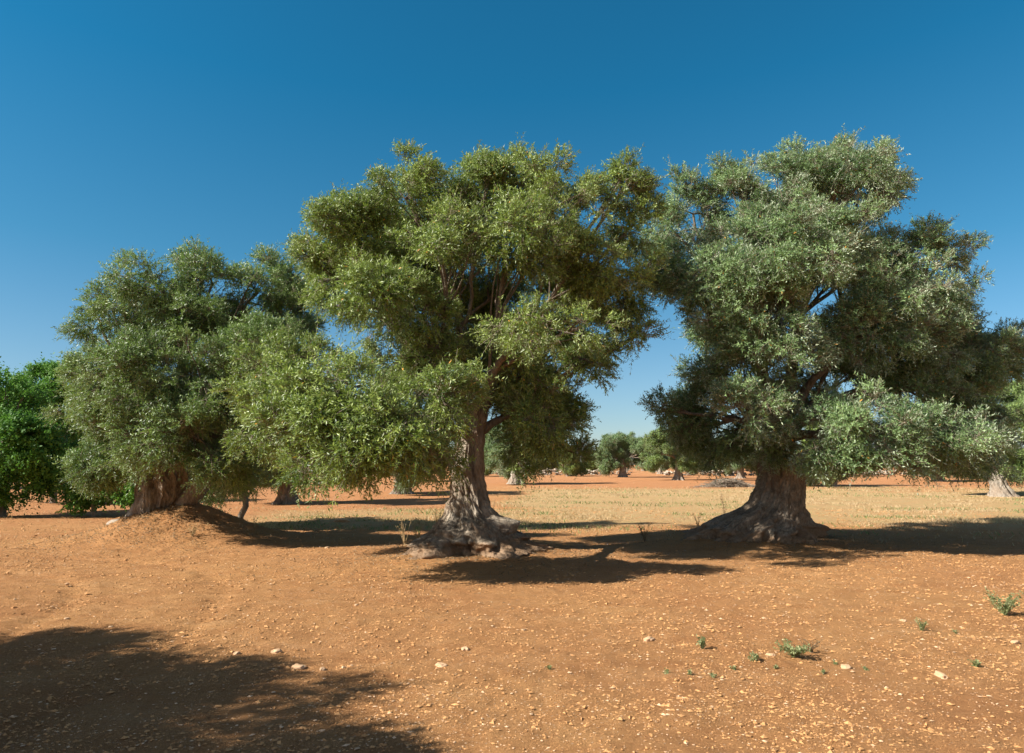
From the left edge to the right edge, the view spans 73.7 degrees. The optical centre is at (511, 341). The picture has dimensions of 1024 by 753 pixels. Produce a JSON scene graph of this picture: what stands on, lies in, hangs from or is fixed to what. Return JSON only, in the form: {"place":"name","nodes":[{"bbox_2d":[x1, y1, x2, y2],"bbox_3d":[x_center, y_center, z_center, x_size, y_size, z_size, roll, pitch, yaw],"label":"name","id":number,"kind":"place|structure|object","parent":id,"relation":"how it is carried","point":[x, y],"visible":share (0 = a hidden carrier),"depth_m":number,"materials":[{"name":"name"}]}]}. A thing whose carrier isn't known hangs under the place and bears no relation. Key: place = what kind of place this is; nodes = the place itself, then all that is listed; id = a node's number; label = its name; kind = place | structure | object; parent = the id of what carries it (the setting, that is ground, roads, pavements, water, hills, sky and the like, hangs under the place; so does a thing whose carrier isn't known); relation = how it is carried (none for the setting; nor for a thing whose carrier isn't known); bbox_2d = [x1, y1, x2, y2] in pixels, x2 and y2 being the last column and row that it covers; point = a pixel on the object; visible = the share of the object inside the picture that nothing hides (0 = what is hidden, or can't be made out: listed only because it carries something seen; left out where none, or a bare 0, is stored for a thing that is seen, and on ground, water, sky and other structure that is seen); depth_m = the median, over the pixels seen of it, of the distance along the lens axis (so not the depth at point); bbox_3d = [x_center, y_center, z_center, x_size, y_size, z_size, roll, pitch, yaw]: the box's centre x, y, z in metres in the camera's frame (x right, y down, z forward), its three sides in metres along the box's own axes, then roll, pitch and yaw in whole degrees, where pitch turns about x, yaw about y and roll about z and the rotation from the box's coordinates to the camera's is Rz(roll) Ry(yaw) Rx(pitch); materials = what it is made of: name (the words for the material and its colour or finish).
{"place":"outdoors","nodes":[
{"label":"outdoors","id":0,"kind":"place"},
{"bbox_2d":[0,465,1023,752],"bbox_3d":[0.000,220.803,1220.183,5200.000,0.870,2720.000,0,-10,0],"label":"ground","id":1,"kind":"structure","parent":0,"point":[290,597],"depth_m":6.65,"materials":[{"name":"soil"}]},
{"bbox_2d":[0,356,71,516],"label":"carob tree","id":2,"kind":"object","parent":1,"relation":"on","point":[30,442],"visible":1,"depth_m":21.02,"materials":[{"name":"green plant"}]},
{"bbox_2d":[0,352,111,502],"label":"carob tree","id":3,"kind":"object","parent":1,"relation":"on","point":[43,373],"visible":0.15,"depth_m":28.58,"materials":[{"name":"green plant"}]},
{"bbox_2d":[57,430,103,492],"bbox_3d":[-25.286,6.869,38.977,5.462,4.214,4.383,-3,-11,16],"label":"olive tree","id":4,"kind":"object","parent":1,"relation":"on","point":[76,443],"depth_m":39.21,"materials":[{"name":"green plant"}]},
{"bbox_2d":[52,476,134,516],"bbox_3d":[-12.610,4.568,21.165,3.286,1.907,2.037,0,-10,0],"label":"carob tree","id":5,"kind":"object","parent":1,"relation":"on","point":[81,505],"visible":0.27,"depth_m":20.77,"materials":[{"name":"green plant"}]},
{"bbox_2d":[34,223,331,516],"bbox_3d":[-7.379,0.667,15.826,5.624,7.393,7.967,10,-14,-43],"label":"olive tree","id":6,"kind":"object","parent":1,"relation":"on","point":[154,424],"visible":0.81,"depth_m":14.22,"materials":[{"name":"green plant"}]},
{"bbox_2d":[187,522,199,535],"bbox_3d":[-6.358,3.746,13.625,0.233,0.264,0.256,7,-12,-33],"label":"dry weed","id":7,"kind":"object","parent":1,"relation":"on","point":[192,533],"visible":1,"depth_m":13.62,"materials":[{"name":"beige plant"}]},
{"bbox_2d":[200,423,294,517],"bbox_3d":[-7.543,3.435,18.602,2.721,3.330,3.336,7,-13,-36],"label":"leaning tree","id":8,"kind":"object","parent":1,"relation":"on","point":[210,498],"visible":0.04,"depth_m":18.25,"materials":[{"name":"green plant"}]},
{"bbox_2d":[271,648,281,652],"bbox_3d":[-2.032,2.669,5.878,0.098,0.045,0.078,-5,-11,24],"label":"stone","id":9,"kind":"object","parent":1,"relation":"on","point":[277,650],"visible":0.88,"depth_m":5.86,"materials":[{"name":"stone"}]},
{"bbox_2d":[292,663,305,669],"bbox_3d":[-1.703,2.606,5.465,0.108,0.042,0.084,-5,-11,24],"label":"stone","id":10,"kind":"object","parent":1,"relation":"on","point":[297,666],"visible":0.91,"depth_m":5.44,"materials":[{"name":"stone"}]},
{"bbox_2d":[252,388,348,503],"bbox_3d":[-9.383,4.085,28.684,6.042,5.640,5.456,5,-11,-24],"label":"olive tree","id":11,"kind":"object","parent":1,"relation":"on","point":[285,498],"visible":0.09,"depth_m":27.89,"materials":[{"name":"green plant"}]},
{"bbox_2d":[333,518,348,521],"bbox_3d":[-4.769,5.029,19.091,0.478,0.170,0.311,-4,-11,22],"label":"stone","id":12,"kind":"object","parent":1,"relation":"on","point":[341,520],"visible":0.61,"depth_m":18.96,"materials":[{"name":"stone"}]},
{"bbox_2d":[397,514,412,545],"bbox_3d":[-2.001,3.471,12.677,0.287,0.617,0.306,0,-10,0],"label":"dry weed","id":13,"kind":"object","parent":1,"relation":"on","point":[403,539],"visible":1,"depth_m":12.63,"materials":[{"name":"beige plant"}]},
{"bbox_2d":[373,463,443,493],"bbox_3d":[-6.236,5.886,37.750,5.456,5.283,7.559,-1,-10,8],"label":"olive tree","id":14,"kind":"object","parent":1,"relation":"on","point":[398,488],"visible":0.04,"depth_m":35.41,"materials":[{"name":"green plant"}]},
{"bbox_2d":[408,515,426,538],"bbox_3d":[-1.952,3.859,14.143,0.380,0.539,0.259,0,-10,0],"label":"dry weed","id":15,"kind":"object","parent":1,"relation":"on","point":[417,528],"visible":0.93,"depth_m":14.13,"materials":[{"name":"beige plant"}]},
{"bbox_2d":[433,503,443,522],"bbox_3d":[-1.771,4.198,16.417,0.313,0.736,0.343,0,-10,0],"label":"dry weed","id":16,"kind":"object","parent":1,"relation":"on","point":[438,516],"visible":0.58,"depth_m":16.48,"materials":[{"name":"beige plant"}]},
{"bbox_2d":[435,662,446,666],"bbox_3d":[-0.571,2.622,5.529,0.078,0.035,0.110,10,-14,-43],"label":"stone","id":17,"kind":"object","parent":1,"relation":"on","point":[439,664],"visible":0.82,"depth_m":5.52,"materials":[{"name":"stone"}]},
{"bbox_2d":[207,132,680,558],"bbox_3d":[-1.347,-0.051,12.921,7.646,8.376,8.081,-10,-14,44],"label":"olive tree","id":18,"kind":"object","parent":1,"relation":"on","point":[386,251],"visible":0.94,"depth_m":11.87,"materials":[{"name":"green plant"}]},
{"bbox_2d":[484,450,494,475],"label":"olive tree","id":19,"kind":"object","parent":1,"relation":"on","point":[486,472],"visible":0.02,"depth_m":91.22,"materials":[{"name":"green plant"}]},
{"bbox_2d":[0,502,1023,625],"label":"leaf litter","id":20,"kind":"object","parent":1,"relation":"on","point":[460,559],"visible":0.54,"depth_m":12.64,"materials":[{"name":"brown plant"}]},
{"bbox_2d":[0,503,1023,752],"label":"soil clods","id":21,"kind":"object","parent":1,"relation":"on","point":[722,735],"visible":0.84,"depth_m":6.06,"materials":[{"name":"brown soil"}]},
{"bbox_2d":[484,422,540,483],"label":"olive tree","id":22,"kind":"object","parent":1,"relation":"on","point":[489,447],"visible":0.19,"depth_m":54.52,"materials":[{"name":"green plant"}]},
{"bbox_2d":[541,459,558,473],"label":"olive tree","id":23,"kind":"object","parent":1,"relation":"on","point":[553,466],"visible":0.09,"depth_m":115.54,"materials":[{"name":"green plant"}]},
{"bbox_2d":[490,468,631,474],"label":"stone wall","id":24,"kind":"structure","parent":1,"relation":"on","point":[589,472],"depth_m":101.98,"materials":[{"name":"beige stone"}]},
{"bbox_2d":[556,452,589,475],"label":"olive tree","id":25,"kind":"object","parent":1,"relation":"on","point":[572,472],"visible":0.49,"depth_m":93.21,"materials":[{"name":"green plant"}]},
{"bbox_2d":[587,454,598,473],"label":"olive tree","id":26,"kind":"object","parent":1,"relation":"on","point":[590,468],"visible":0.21,"depth_m":112.10,"materials":[{"name":"green plant"}]},
{"bbox_2d":[591,431,657,476],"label":"olive tree","id":27,"kind":"object","parent":1,"relation":"on","point":[621,450],"visible":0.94,"depth_m":85.02,"materials":[{"name":"green plant"}]},
{"bbox_2d":[637,523,649,541],"bbox_3d":[2.690,3.862,13.855,0.276,0.392,0.212,7,-12,-34],"label":"dry weed","id":28,"kind":"object","parent":1,"relation":"on","point":[644,536],"visible":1,"depth_m":13.83,"materials":[{"name":"brown plant"}]},
{"bbox_2d":[643,636,654,641],"bbox_3d":[1.259,2.734,6.264,0.081,0.048,0.107,-9,-14,42],"label":"stone","id":29,"kind":"object","parent":1,"relation":"on","point":[648,638],"visible":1,"depth_m":6.24,"materials":[{"name":"stone"}]},
{"bbox_2d":[649,452,671,473],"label":"olive tree","id":30,"kind":"object","parent":1,"relation":"on","point":[664,465],"visible":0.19,"depth_m":112.84,"materials":[{"name":"green plant"}]},
{"bbox_2d":[639,420,712,479],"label":"olive tree","id":31,"kind":"object","parent":1,"relation":"on","point":[654,444],"visible":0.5,"depth_m":70.07,"materials":[{"name":"green plant"}]},
{"bbox_2d":[696,634,706,648],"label":"weed","id":32,"kind":"object","parent":1,"relation":"on","point":[701,642],"visible":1,"depth_m":5.93,"materials":[{"name":"green plant"}]},
{"bbox_2d":[719,491,726,513],"bbox_3d":[6.632,5.096,21.436,0.223,0.777,0.160,-4,-11,19],"label":"dry weed","id":33,"kind":"object","parent":1,"relation":"on","point":[722,503],"visible":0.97,"depth_m":21.43,"materials":[{"name":"beige plant"}]},
{"bbox_2d":[693,476,754,487],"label":"brushwood pile","id":34,"kind":"object","parent":1,"relation":"on","point":[730,482],"visible":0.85,"depth_m":48.16,"materials":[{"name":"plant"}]},
{"bbox_2d":[720,460,746,475],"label":"olive tree","id":35,"kind":"object","parent":1,"relation":"on","point":[729,473],"visible":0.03,"depth_m":94.53,"materials":[{"name":"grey plant"}]},
{"bbox_2d":[715,435,757,478],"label":"olive tree","id":36,"kind":"object","parent":1,"relation":"on","point":[740,474],"visible":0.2,"depth_m":77.97,"materials":[{"name":"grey plant"}]},
{"bbox_2d":[748,651,760,661],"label":"weed","id":37,"kind":"object","parent":1,"relation":"on","point":[755,656],"visible":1,"depth_m":5.59,"materials":[{"name":"green plant"}]},
{"bbox_2d":[773,638,810,656],"bbox_3d":[2.341,2.563,5.688,0.267,0.132,0.280,-9,-13,40],"label":"weed","id":38,"kind":"object","parent":1,"relation":"on","point":[791,651],"visible":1,"depth_m":5.67,"materials":[{"name":"green plant"}]},
{"bbox_2d":[662,469,925,475],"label":"stone wall","id":39,"kind":"structure","parent":1,"relation":"on","point":[666,472],"depth_m":99.00,"materials":[{"name":"beige stone"}]},
{"bbox_2d":[799,639,821,652],"bbox_3d":[2.563,2.594,5.846,0.206,0.129,0.137,-1,-10,6],"label":"weed","id":40,"kind":"object","parent":1,"relation":"on","point":[812,645],"visible":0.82,"depth_m":5.82,"materials":[{"name":"beige plant"}]},
{"bbox_2d":[800,421,849,486],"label":"olive tree","id":41,"kind":"object","parent":1,"relation":"on","point":[814,481],"visible":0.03,"depth_m":50.50,"materials":[{"name":"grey plant"}]},
{"bbox_2d":[630,123,1023,543],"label":"olive tree","id":42,"kind":"object","parent":1,"relation":"on","point":[904,327],"visible":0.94,"depth_m":13.94,"materials":[{"name":"green plant"}]},
{"bbox_2d":[819,468,839,487],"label":"weed","id":43,"kind":"object","parent":1,"relation":"on","point":[829,485],"visible":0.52,"depth_m":46.80,"materials":[{"name":"green plant"}]},
{"bbox_2d":[841,664,850,668],"bbox_3d":[2.629,2.568,5.386,0.062,0.038,0.095,2,-10,-9],"label":"stone","id":44,"kind":"object","parent":1,"relation":"on","point":[845,666],"visible":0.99,"depth_m":5.37,"materials":[{"name":"stone"}]},
{"bbox_2d":[915,617,927,630],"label":"weed","id":45,"kind":"object","parent":1,"relation":"on","point":[921,625],"visible":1,"depth_m":6.52,"materials":[{"name":"green plant"}]},
{"bbox_2d":[932,469,945,481],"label":"olive tree","id":46,"kind":"object","parent":1,"relation":"on","point":[941,479],"visible":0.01,"depth_m":64.43,"materials":[{"name":"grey plant"}]},
{"bbox_2d":[934,670,947,678],"bbox_3d":[3.256,2.540,5.187,0.061,0.052,0.120,0,-10,0],"label":"stone","id":47,"kind":"object","parent":1,"relation":"on","point":[939,674],"visible":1,"depth_m":5.16,"materials":[{"name":"stone"}]},
{"bbox_2d":[967,659,981,666],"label":"weed","id":48,"kind":"object","parent":1,"relation":"on","point":[976,664],"visible":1,"depth_m":5.44,"materials":[{"name":"green plant"}]},
{"bbox_2d":[938,378,1023,496],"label":"olive tree","id":49,"kind":"object","parent":1,"relation":"on","point":[1014,397],"visible":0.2,"depth_m":34.83,"materials":[{"name":"green plant"}]},
{"bbox_2d":[983,587,1023,614],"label":"weed","id":50,"kind":"object","parent":1,"relation":"on","point":[1006,610],"visible":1,"depth_m":7.19,"materials":[{"name":"green plant"}]},
{"bbox_2d":[0,482,1023,545],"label":"dry grass","id":51,"kind":"structure","parent":0,"point":[946,520],"depth_m":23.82,"materials":[{"name":"beige plant"}]},
{"bbox_2d":[0,0,1023,463],"label":"sky","id":52,"kind":"structure","parent":0,"point":[150,125],"materials":[{"name":"blue"}]}
]}

